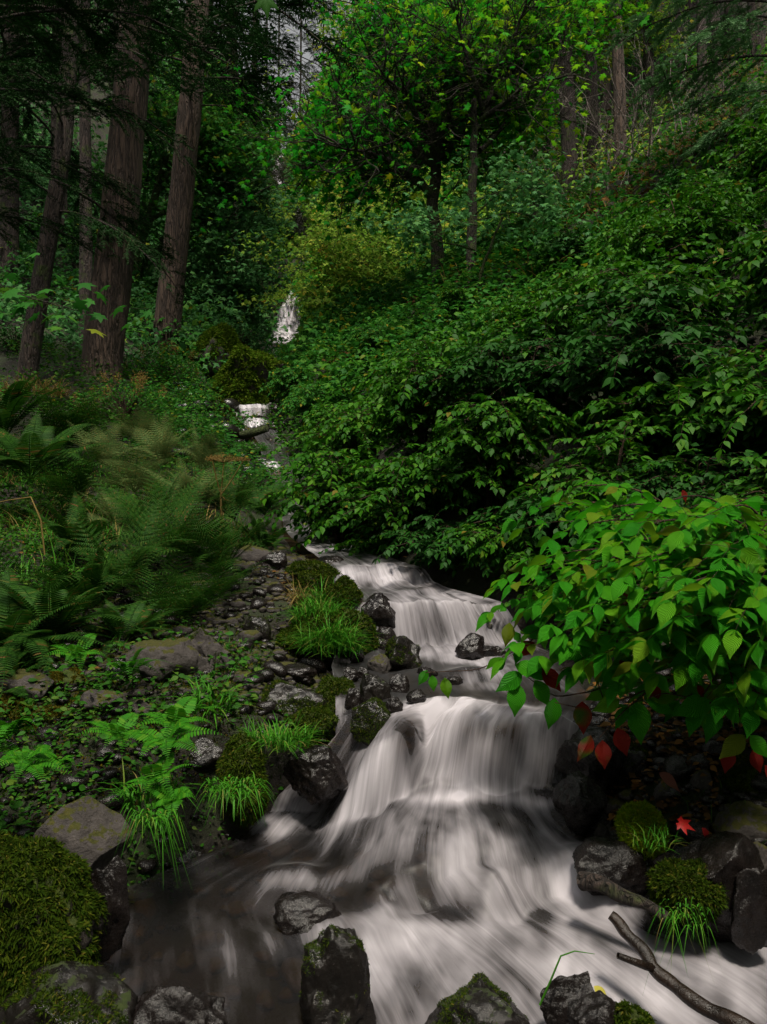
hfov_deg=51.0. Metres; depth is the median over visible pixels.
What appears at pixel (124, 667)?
fern
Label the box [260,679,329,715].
rock
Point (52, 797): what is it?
ground herbs
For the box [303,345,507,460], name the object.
dogwood shrub
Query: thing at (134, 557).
fern
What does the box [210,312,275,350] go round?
bush
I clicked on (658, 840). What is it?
grass tuft
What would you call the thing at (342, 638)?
grass tuft
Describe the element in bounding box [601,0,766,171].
fir tree
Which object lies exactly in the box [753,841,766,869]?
rock
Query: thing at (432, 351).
dogwood shrub
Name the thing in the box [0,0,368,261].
fir tree
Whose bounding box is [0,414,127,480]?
fern
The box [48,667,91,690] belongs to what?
rock
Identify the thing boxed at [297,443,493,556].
dogwood shrub
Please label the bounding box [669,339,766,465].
dogwood shrub
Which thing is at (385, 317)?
bush
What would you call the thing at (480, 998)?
rock
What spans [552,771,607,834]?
rock
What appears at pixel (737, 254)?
dogwood shrub
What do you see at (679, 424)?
dogwood shrub
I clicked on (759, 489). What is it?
dogwood shrub
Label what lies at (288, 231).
maple tree
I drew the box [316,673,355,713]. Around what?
rock
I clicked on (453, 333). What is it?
hillside foliage
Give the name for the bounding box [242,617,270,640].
rock
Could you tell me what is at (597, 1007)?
rock
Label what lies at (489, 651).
rock
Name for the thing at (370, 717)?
rock
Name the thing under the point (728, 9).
fir tree
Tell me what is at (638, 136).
bare shrub
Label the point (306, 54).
sky
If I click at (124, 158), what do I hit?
fir tree
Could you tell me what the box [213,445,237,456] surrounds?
bush
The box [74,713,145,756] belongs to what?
fern
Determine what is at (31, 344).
fir tree
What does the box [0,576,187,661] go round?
fern
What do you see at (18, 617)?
fern
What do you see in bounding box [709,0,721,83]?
fir tree
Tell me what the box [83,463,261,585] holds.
fern
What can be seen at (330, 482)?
dogwood shrub
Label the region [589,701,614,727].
rock
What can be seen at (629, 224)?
dogwood shrub
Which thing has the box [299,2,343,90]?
fir tree
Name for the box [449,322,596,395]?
dogwood shrub
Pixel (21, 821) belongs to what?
ground herbs
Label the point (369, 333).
dogwood shrub
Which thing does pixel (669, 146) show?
ground herbs
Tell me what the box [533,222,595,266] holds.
dogwood shrub
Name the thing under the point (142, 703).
rock
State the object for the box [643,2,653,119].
fir tree
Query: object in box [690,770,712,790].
rock
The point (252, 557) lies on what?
gravel
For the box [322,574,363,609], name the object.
rock
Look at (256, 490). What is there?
bush
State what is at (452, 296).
dogwood shrub
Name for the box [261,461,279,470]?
waterfall
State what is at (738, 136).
dogwood shrub
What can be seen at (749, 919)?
rock
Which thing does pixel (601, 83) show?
bare shrub
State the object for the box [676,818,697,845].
rock
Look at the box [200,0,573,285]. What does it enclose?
maple tree
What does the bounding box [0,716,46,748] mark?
fern
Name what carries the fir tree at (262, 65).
on the ground at (474, 580)
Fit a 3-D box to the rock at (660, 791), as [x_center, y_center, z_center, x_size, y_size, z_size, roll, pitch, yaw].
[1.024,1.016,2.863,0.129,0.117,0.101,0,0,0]
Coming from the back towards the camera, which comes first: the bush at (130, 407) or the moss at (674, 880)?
the bush at (130, 407)
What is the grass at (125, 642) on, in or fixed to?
on the ground at (474, 580)
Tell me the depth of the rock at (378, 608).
4.32 m
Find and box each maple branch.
[0,252,154,337]
[254,0,278,18]
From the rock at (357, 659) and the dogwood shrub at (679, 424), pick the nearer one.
the rock at (357, 659)
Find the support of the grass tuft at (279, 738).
on the rock at (243, 761)
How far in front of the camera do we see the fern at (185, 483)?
5.95 m
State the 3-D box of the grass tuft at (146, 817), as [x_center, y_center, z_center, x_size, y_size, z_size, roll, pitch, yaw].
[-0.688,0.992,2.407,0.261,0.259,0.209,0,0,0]
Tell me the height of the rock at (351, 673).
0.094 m
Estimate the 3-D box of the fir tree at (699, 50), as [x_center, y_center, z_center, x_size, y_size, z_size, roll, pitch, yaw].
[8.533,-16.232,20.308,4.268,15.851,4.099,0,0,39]
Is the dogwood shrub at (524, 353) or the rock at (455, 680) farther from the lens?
the dogwood shrub at (524, 353)
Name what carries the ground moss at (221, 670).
on the ground at (474, 580)
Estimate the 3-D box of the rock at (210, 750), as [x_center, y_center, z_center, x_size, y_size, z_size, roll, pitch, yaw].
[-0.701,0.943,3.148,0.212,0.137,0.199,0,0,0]
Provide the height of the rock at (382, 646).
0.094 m
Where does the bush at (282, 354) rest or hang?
on the ground at (474, 580)
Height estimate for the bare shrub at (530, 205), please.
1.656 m
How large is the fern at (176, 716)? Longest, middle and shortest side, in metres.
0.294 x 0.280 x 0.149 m
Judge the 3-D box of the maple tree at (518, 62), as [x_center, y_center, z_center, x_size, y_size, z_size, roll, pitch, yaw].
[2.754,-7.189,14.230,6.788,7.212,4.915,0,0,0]
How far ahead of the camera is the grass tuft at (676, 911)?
2.13 m
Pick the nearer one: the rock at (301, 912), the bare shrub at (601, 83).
the rock at (301, 912)
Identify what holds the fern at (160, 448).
on the ground at (474, 580)
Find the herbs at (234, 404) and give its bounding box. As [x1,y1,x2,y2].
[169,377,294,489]
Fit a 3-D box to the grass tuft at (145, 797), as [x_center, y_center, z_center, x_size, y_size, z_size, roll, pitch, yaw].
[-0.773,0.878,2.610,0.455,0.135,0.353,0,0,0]
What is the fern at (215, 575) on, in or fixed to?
on the ground at (474, 580)
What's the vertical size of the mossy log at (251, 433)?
0.188 m
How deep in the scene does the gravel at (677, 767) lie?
2.87 m
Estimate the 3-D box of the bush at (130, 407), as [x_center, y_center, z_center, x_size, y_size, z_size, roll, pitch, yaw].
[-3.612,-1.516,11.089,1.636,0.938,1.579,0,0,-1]
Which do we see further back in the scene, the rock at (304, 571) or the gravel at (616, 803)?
the rock at (304, 571)
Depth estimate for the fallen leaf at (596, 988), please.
1.88 m
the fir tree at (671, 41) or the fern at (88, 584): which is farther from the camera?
the fir tree at (671, 41)
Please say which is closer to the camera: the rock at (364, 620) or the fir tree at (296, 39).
the rock at (364, 620)
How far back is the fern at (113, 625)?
3.87 m
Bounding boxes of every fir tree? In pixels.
[0,0,203,384]
[0,0,228,379]
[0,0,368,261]
[0,2,162,276]
[1,0,105,246]
[14,0,92,338]
[17,0,374,355]
[112,0,119,93]
[240,8,279,98]
[265,5,306,134]
[282,8,318,134]
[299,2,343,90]
[543,58,554,153]
[557,0,578,193]
[585,0,598,170]
[600,0,610,111]
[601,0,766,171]
[610,0,626,177]
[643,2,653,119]
[666,0,681,83]
[681,0,695,26]
[696,0,707,102]
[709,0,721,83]
[724,2,742,51]
[747,2,766,60]
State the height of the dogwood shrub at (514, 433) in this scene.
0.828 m
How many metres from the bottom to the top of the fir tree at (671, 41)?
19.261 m
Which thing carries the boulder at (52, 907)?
on the ground at (474, 580)
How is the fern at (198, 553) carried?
on the ground at (474, 580)
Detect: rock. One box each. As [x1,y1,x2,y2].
[0,668,53,701]
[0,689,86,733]
[0,957,137,1023]
[33,796,132,873]
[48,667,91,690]
[79,689,126,711]
[89,855,129,962]
[104,660,125,680]
[123,637,198,681]
[131,699,155,717]
[132,986,227,1023]
[175,844,205,864]
[190,627,236,669]
[190,737,224,769]
[197,654,214,674]
[215,730,269,828]
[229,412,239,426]
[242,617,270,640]
[257,552,287,569]
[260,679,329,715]
[273,891,341,934]
[274,607,380,670]
[282,743,347,804]
[283,559,341,593]
[283,704,339,748]
[285,663,316,684]
[299,924,375,1023]
[316,555,343,563]
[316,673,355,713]
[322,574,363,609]
[343,666,358,681]
[344,688,362,709]
[349,647,364,662]
[350,697,390,745]
[358,666,368,677]
[360,673,390,702]
[361,593,395,628]
[367,654,391,673]
[376,626,395,645]
[376,637,387,649]
[384,635,421,669]
[386,697,402,713]
[389,674,409,692]
[406,688,426,703]
[417,666,437,676]
[425,972,529,1023]
[445,676,462,684]
[455,633,484,659]
[483,645,505,656]
[540,971,594,1023]
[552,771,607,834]
[554,726,623,794]
[567,990,617,1023]
[572,836,648,896]
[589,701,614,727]
[613,799,671,859]
[613,999,656,1023]
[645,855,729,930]
[650,831,763,942]
[653,781,679,803]
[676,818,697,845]
[689,753,715,770]
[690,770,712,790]
[711,800,766,839]
[721,753,757,793]
[731,868,766,954]
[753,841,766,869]
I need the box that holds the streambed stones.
[329,624,590,742]
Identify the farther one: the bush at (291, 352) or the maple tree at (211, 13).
the maple tree at (211, 13)
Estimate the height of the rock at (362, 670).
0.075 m
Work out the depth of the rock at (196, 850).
2.85 m
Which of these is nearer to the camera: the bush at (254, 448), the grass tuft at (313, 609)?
the grass tuft at (313, 609)
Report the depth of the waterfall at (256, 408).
14.00 m
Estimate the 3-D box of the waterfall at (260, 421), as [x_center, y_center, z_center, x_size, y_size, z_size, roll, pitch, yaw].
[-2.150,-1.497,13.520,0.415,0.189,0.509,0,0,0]
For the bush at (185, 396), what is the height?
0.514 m
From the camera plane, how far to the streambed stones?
4.29 m
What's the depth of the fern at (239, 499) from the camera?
6.15 m
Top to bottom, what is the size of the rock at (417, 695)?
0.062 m
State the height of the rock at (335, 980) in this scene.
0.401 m
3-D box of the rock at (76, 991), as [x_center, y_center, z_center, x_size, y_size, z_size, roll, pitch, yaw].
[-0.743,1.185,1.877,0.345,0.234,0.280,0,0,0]
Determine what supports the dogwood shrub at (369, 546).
on the ground at (474, 580)
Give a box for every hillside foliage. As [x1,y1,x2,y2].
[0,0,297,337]
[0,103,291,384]
[264,0,583,343]
[266,117,545,376]
[276,3,712,339]
[302,116,766,431]
[517,6,766,205]
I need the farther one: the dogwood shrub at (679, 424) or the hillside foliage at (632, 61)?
the hillside foliage at (632, 61)
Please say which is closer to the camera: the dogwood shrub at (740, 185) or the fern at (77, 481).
the fern at (77, 481)
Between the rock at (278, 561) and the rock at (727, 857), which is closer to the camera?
the rock at (727, 857)
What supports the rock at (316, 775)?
in the stream water at (431, 848)
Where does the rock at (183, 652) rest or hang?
on the ground at (474, 580)
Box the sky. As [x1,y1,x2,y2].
[179,0,382,150]
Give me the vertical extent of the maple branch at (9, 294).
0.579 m
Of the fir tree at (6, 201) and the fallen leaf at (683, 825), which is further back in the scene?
the fir tree at (6, 201)
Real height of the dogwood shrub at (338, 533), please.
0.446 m
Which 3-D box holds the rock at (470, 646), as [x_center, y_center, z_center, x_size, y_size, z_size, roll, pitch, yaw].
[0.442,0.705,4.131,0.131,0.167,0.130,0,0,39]
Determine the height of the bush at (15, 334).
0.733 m
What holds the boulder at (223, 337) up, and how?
on the ground at (474, 580)
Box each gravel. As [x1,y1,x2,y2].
[0,550,327,881]
[37,520,329,716]
[573,651,766,852]
[604,678,766,863]
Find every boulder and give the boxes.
[0,830,111,1004]
[183,320,241,377]
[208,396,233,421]
[210,343,288,404]
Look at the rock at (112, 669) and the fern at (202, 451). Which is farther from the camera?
the fern at (202, 451)
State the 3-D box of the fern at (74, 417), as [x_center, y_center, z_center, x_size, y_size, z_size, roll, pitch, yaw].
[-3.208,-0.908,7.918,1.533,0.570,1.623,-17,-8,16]
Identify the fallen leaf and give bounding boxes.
[594,986,605,993]
[659,772,679,791]
[676,816,694,834]
[702,828,708,835]
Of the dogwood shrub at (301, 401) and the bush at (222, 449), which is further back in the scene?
the dogwood shrub at (301, 401)
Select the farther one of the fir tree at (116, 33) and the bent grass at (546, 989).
the fir tree at (116, 33)
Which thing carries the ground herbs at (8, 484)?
on the ground at (474, 580)
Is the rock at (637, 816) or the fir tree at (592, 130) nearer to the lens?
the rock at (637, 816)
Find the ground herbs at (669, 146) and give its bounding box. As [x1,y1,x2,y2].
[284,38,766,431]
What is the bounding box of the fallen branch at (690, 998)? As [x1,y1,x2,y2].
[608,911,754,1023]
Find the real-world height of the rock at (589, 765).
0.286 m
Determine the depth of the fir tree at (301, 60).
56.96 m
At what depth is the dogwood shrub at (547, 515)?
4.48 m
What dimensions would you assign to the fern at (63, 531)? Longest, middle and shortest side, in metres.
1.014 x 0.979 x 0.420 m
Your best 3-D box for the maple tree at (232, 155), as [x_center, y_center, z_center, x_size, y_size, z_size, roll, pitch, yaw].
[-5.089,-9.054,20.325,6.241,6.943,6.045,0,0,-17]
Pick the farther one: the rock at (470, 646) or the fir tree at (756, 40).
the fir tree at (756, 40)
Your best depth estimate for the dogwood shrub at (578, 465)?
4.49 m
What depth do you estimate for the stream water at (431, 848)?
2.59 m
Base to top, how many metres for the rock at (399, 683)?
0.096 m
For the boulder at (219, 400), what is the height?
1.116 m
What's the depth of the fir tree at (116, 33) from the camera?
25.83 m
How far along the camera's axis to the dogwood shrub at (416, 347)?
10.23 m
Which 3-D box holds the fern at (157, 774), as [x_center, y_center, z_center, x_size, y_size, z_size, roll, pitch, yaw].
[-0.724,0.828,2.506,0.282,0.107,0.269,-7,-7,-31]
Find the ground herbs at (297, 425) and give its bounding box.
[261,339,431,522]
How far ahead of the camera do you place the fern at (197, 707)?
2.90 m
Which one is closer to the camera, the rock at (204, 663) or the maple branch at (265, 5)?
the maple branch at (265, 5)
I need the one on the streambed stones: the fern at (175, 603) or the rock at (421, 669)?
the rock at (421, 669)
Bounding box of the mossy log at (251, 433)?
[237,425,268,438]
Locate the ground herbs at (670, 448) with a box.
[296,156,766,546]
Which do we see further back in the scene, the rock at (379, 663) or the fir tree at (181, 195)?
the fir tree at (181, 195)
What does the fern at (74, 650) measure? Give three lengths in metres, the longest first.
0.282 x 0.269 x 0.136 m
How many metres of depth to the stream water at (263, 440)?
12.27 m
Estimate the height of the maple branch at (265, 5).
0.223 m
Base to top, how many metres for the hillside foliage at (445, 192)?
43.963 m
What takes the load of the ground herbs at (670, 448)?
on the ground at (474, 580)
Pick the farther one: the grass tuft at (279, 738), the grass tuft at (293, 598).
the grass tuft at (293, 598)
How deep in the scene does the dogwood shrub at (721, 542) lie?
2.38 m
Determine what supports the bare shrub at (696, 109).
on the ground at (474, 580)
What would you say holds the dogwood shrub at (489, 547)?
on the ground at (474, 580)
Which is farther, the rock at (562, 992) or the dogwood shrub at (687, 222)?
the dogwood shrub at (687, 222)
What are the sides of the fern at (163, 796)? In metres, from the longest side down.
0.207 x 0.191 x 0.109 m
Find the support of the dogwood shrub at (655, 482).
on the ground at (474, 580)
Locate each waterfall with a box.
[239,404,267,415]
[244,417,268,427]
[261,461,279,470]
[272,291,303,342]
[273,154,285,183]
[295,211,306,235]
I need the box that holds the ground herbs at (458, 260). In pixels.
[281,180,673,449]
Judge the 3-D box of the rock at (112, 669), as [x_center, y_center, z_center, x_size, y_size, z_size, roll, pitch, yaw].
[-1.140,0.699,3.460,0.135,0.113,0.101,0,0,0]
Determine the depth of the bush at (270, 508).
7.78 m
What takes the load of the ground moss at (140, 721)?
on the ground at (474, 580)
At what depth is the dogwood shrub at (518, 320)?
7.88 m
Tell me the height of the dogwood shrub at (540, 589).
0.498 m
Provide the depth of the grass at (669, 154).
15.16 m
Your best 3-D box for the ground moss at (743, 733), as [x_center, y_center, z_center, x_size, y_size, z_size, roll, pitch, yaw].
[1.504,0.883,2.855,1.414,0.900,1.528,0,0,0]
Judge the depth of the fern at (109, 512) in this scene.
5.73 m
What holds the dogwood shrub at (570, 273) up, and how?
on the ground at (474, 580)
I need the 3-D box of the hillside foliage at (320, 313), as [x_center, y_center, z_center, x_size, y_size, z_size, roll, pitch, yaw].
[1.139,-9.514,24.011,11.017,14.060,18.976,0,0,0]
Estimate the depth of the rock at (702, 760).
2.88 m
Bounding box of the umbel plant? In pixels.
[206,452,250,535]
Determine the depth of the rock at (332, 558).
5.33 m
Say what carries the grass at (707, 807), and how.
on the ground at (474, 580)
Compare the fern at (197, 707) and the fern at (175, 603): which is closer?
the fern at (197, 707)
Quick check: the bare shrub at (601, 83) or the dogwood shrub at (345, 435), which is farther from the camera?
the bare shrub at (601, 83)
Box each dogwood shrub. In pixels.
[235,440,413,550]
[259,365,312,411]
[266,398,409,472]
[273,381,336,422]
[273,398,356,460]
[275,482,318,509]
[290,517,357,540]
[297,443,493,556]
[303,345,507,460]
[318,526,409,558]
[342,318,407,359]
[362,335,443,380]
[367,332,467,410]
[370,442,555,513]
[371,504,500,577]
[390,325,601,430]
[411,393,590,514]
[418,477,766,775]
[423,515,569,583]
[427,467,611,553]
[435,284,489,319]
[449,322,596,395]
[460,286,613,355]
[474,288,551,327]
[478,277,764,449]
[488,410,727,558]
[490,247,633,327]
[494,558,706,629]
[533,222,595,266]
[543,369,766,467]
[546,233,766,356]
[583,172,766,286]
[583,441,766,557]
[585,212,674,263]
[608,177,758,249]
[641,168,709,208]
[654,452,766,525]
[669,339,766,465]
[690,113,766,173]
[692,228,766,299]
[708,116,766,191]
[719,232,766,348]
[727,183,766,219]
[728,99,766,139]
[729,129,766,240]
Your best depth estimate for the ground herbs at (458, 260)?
13.02 m
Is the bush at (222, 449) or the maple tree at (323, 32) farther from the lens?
the maple tree at (323, 32)
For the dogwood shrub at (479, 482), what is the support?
on the ground at (474, 580)
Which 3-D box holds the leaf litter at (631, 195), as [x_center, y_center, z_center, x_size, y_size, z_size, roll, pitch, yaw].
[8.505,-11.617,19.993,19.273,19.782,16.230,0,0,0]
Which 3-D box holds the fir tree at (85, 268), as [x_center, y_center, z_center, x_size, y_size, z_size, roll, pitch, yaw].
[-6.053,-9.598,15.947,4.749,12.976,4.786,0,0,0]
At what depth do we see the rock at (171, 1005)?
1.89 m
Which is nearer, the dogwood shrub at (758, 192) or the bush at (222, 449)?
the dogwood shrub at (758, 192)
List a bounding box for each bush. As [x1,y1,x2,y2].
[0,319,58,353]
[50,408,122,446]
[54,370,180,422]
[122,340,210,386]
[156,385,224,412]
[188,291,255,322]
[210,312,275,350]
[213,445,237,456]
[233,439,271,453]
[233,482,267,499]
[254,499,288,514]
[263,289,297,307]
[268,333,313,362]
[269,348,297,369]
[372,310,414,327]
[497,219,543,248]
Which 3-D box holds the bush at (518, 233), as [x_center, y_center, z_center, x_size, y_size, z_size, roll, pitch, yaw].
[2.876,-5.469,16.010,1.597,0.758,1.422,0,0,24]
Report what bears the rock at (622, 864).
in the stream water at (431, 848)
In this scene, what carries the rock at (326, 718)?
on the ground at (474, 580)
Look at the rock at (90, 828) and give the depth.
2.37 m
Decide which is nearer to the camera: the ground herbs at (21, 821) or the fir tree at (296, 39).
the ground herbs at (21, 821)
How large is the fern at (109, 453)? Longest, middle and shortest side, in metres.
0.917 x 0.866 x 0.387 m
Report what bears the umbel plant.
on the ground at (474, 580)
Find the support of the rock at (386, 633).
in the stream water at (431, 848)
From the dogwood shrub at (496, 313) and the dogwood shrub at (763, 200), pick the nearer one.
the dogwood shrub at (763, 200)
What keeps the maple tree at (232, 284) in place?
on the ground at (474, 580)
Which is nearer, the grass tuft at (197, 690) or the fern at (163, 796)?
the fern at (163, 796)
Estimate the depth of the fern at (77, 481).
5.91 m
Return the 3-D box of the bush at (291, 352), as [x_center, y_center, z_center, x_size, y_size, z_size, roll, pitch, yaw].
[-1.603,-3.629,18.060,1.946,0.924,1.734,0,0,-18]
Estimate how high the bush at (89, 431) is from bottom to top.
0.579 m
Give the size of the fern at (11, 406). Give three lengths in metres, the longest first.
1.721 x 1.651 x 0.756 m
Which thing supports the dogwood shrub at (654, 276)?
on the ground at (474, 580)
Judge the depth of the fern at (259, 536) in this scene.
5.84 m
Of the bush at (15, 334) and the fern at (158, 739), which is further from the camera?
the bush at (15, 334)
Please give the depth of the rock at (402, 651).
3.84 m
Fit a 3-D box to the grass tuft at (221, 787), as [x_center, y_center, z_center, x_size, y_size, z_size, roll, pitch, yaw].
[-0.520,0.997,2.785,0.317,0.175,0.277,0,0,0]
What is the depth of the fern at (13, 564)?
4.51 m
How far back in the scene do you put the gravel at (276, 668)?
3.29 m
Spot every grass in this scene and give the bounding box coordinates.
[0,436,251,580]
[0,497,45,554]
[0,570,274,724]
[422,41,766,319]
[539,950,592,1005]
[610,659,765,864]
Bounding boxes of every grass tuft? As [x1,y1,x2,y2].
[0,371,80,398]
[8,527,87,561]
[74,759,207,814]
[114,800,197,886]
[154,666,258,727]
[191,771,276,825]
[238,712,332,756]
[271,607,382,658]
[272,593,360,624]
[274,573,319,607]
[278,574,360,610]
[618,821,685,852]
[644,897,717,988]
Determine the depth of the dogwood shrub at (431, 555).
4.93 m
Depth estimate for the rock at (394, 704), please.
3.15 m
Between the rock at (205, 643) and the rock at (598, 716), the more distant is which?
the rock at (205, 643)
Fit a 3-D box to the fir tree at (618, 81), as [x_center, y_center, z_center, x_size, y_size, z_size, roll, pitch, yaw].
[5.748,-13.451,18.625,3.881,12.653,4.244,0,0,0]
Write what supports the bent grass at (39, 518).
on the ground at (474, 580)
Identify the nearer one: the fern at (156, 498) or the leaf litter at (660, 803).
the leaf litter at (660, 803)
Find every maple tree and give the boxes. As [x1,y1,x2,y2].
[55,38,311,293]
[143,113,343,351]
[152,0,331,273]
[168,105,338,256]
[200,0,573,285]
[219,144,468,342]
[257,0,455,258]
[336,129,628,302]
[345,0,662,282]
[453,0,710,136]
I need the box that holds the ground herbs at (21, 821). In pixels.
[0,492,267,837]
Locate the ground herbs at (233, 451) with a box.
[114,354,307,511]
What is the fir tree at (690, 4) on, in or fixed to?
on the ground at (474, 580)
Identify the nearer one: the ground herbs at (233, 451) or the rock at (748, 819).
the rock at (748, 819)
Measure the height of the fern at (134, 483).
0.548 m
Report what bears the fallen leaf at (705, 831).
on the rock at (727, 857)
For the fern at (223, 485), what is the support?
on the ground at (474, 580)
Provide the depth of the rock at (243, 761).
2.94 m
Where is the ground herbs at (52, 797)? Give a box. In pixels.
[0,604,305,885]
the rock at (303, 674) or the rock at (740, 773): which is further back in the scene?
the rock at (303, 674)
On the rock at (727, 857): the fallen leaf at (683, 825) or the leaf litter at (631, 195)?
the fallen leaf at (683, 825)
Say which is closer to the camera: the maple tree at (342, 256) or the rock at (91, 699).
the rock at (91, 699)
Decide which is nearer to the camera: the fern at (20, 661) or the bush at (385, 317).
the fern at (20, 661)
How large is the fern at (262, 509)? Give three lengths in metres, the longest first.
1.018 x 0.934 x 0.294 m
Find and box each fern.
[0,371,87,437]
[0,378,118,457]
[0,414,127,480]
[0,543,78,585]
[0,568,114,694]
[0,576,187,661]
[0,641,57,700]
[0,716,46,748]
[0,741,71,787]
[1,498,189,603]
[6,440,116,515]
[11,489,143,558]
[20,745,76,796]
[25,543,165,609]
[43,633,103,669]
[53,599,189,659]
[67,421,149,476]
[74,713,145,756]
[77,488,162,544]
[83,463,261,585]
[84,548,265,621]
[91,398,186,439]
[91,436,174,495]
[97,470,213,538]
[98,648,166,685]
[107,414,198,465]
[110,752,200,802]
[122,717,224,768]
[127,696,210,751]
[131,456,246,511]
[141,501,291,584]
[144,781,196,843]
[156,697,231,713]
[161,423,233,478]
[166,533,273,604]
[167,456,271,538]
[198,472,262,507]
[231,510,303,558]
[232,480,302,519]
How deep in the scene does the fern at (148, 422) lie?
7.97 m
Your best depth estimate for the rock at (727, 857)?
2.29 m
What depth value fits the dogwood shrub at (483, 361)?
6.25 m
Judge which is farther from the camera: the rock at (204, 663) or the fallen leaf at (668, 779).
the rock at (204, 663)
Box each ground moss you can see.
[0,590,328,807]
[0,617,258,836]
[608,686,766,834]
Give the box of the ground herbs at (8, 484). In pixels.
[0,333,246,524]
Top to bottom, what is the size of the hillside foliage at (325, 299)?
25.562 m
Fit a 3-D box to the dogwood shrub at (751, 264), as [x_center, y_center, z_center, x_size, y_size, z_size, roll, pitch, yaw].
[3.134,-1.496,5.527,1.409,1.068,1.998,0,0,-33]
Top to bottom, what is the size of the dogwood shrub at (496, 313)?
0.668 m
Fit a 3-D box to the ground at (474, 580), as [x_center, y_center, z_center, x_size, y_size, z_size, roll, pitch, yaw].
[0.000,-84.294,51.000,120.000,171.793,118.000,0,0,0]
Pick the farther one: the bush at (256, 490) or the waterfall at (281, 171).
the waterfall at (281, 171)
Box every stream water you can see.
[95,510,766,1023]
[242,334,320,508]
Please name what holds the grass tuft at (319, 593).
on the ground at (474, 580)
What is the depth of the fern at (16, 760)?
2.44 m
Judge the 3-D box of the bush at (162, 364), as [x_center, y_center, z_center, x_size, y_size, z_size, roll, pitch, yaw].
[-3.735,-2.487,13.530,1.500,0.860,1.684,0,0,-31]
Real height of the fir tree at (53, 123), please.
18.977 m
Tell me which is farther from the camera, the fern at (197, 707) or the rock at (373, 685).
the rock at (373, 685)
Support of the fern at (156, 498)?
on the ground at (474, 580)
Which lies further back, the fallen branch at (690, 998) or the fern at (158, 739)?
the fern at (158, 739)
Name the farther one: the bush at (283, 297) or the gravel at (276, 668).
the bush at (283, 297)
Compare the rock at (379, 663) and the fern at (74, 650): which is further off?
the rock at (379, 663)
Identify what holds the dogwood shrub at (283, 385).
on the ground at (474, 580)
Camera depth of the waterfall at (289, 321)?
29.00 m
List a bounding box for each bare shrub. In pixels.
[461,74,651,211]
[496,149,582,230]
[530,1,766,173]
[566,21,757,198]
[677,56,727,137]
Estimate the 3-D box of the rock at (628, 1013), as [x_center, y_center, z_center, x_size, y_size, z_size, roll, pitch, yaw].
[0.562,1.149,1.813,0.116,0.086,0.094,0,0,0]
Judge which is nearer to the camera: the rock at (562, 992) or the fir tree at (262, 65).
the rock at (562, 992)
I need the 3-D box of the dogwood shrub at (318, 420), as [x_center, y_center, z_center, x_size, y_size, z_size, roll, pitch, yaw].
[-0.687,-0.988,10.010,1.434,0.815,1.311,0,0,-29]
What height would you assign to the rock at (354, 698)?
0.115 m
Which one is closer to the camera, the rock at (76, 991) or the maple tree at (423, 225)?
the rock at (76, 991)
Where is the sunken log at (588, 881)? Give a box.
[576,871,669,921]
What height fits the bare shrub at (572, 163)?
3.319 m
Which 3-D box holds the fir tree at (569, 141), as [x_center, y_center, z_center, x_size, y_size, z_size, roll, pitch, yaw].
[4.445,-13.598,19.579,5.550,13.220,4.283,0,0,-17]
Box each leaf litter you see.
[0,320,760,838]
[322,18,766,366]
[586,643,766,846]
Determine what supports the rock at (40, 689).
on the ground at (474, 580)
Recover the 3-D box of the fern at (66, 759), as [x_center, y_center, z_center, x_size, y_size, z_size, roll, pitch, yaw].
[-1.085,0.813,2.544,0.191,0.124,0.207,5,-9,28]
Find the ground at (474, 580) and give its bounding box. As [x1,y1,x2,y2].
[0,0,766,887]
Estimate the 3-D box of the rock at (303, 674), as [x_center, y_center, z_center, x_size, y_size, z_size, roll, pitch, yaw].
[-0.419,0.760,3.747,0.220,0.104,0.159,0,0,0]
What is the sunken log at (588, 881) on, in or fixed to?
in the stream water at (431, 848)
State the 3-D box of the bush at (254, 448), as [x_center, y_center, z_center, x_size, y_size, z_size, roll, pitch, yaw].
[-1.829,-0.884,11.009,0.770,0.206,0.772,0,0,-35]

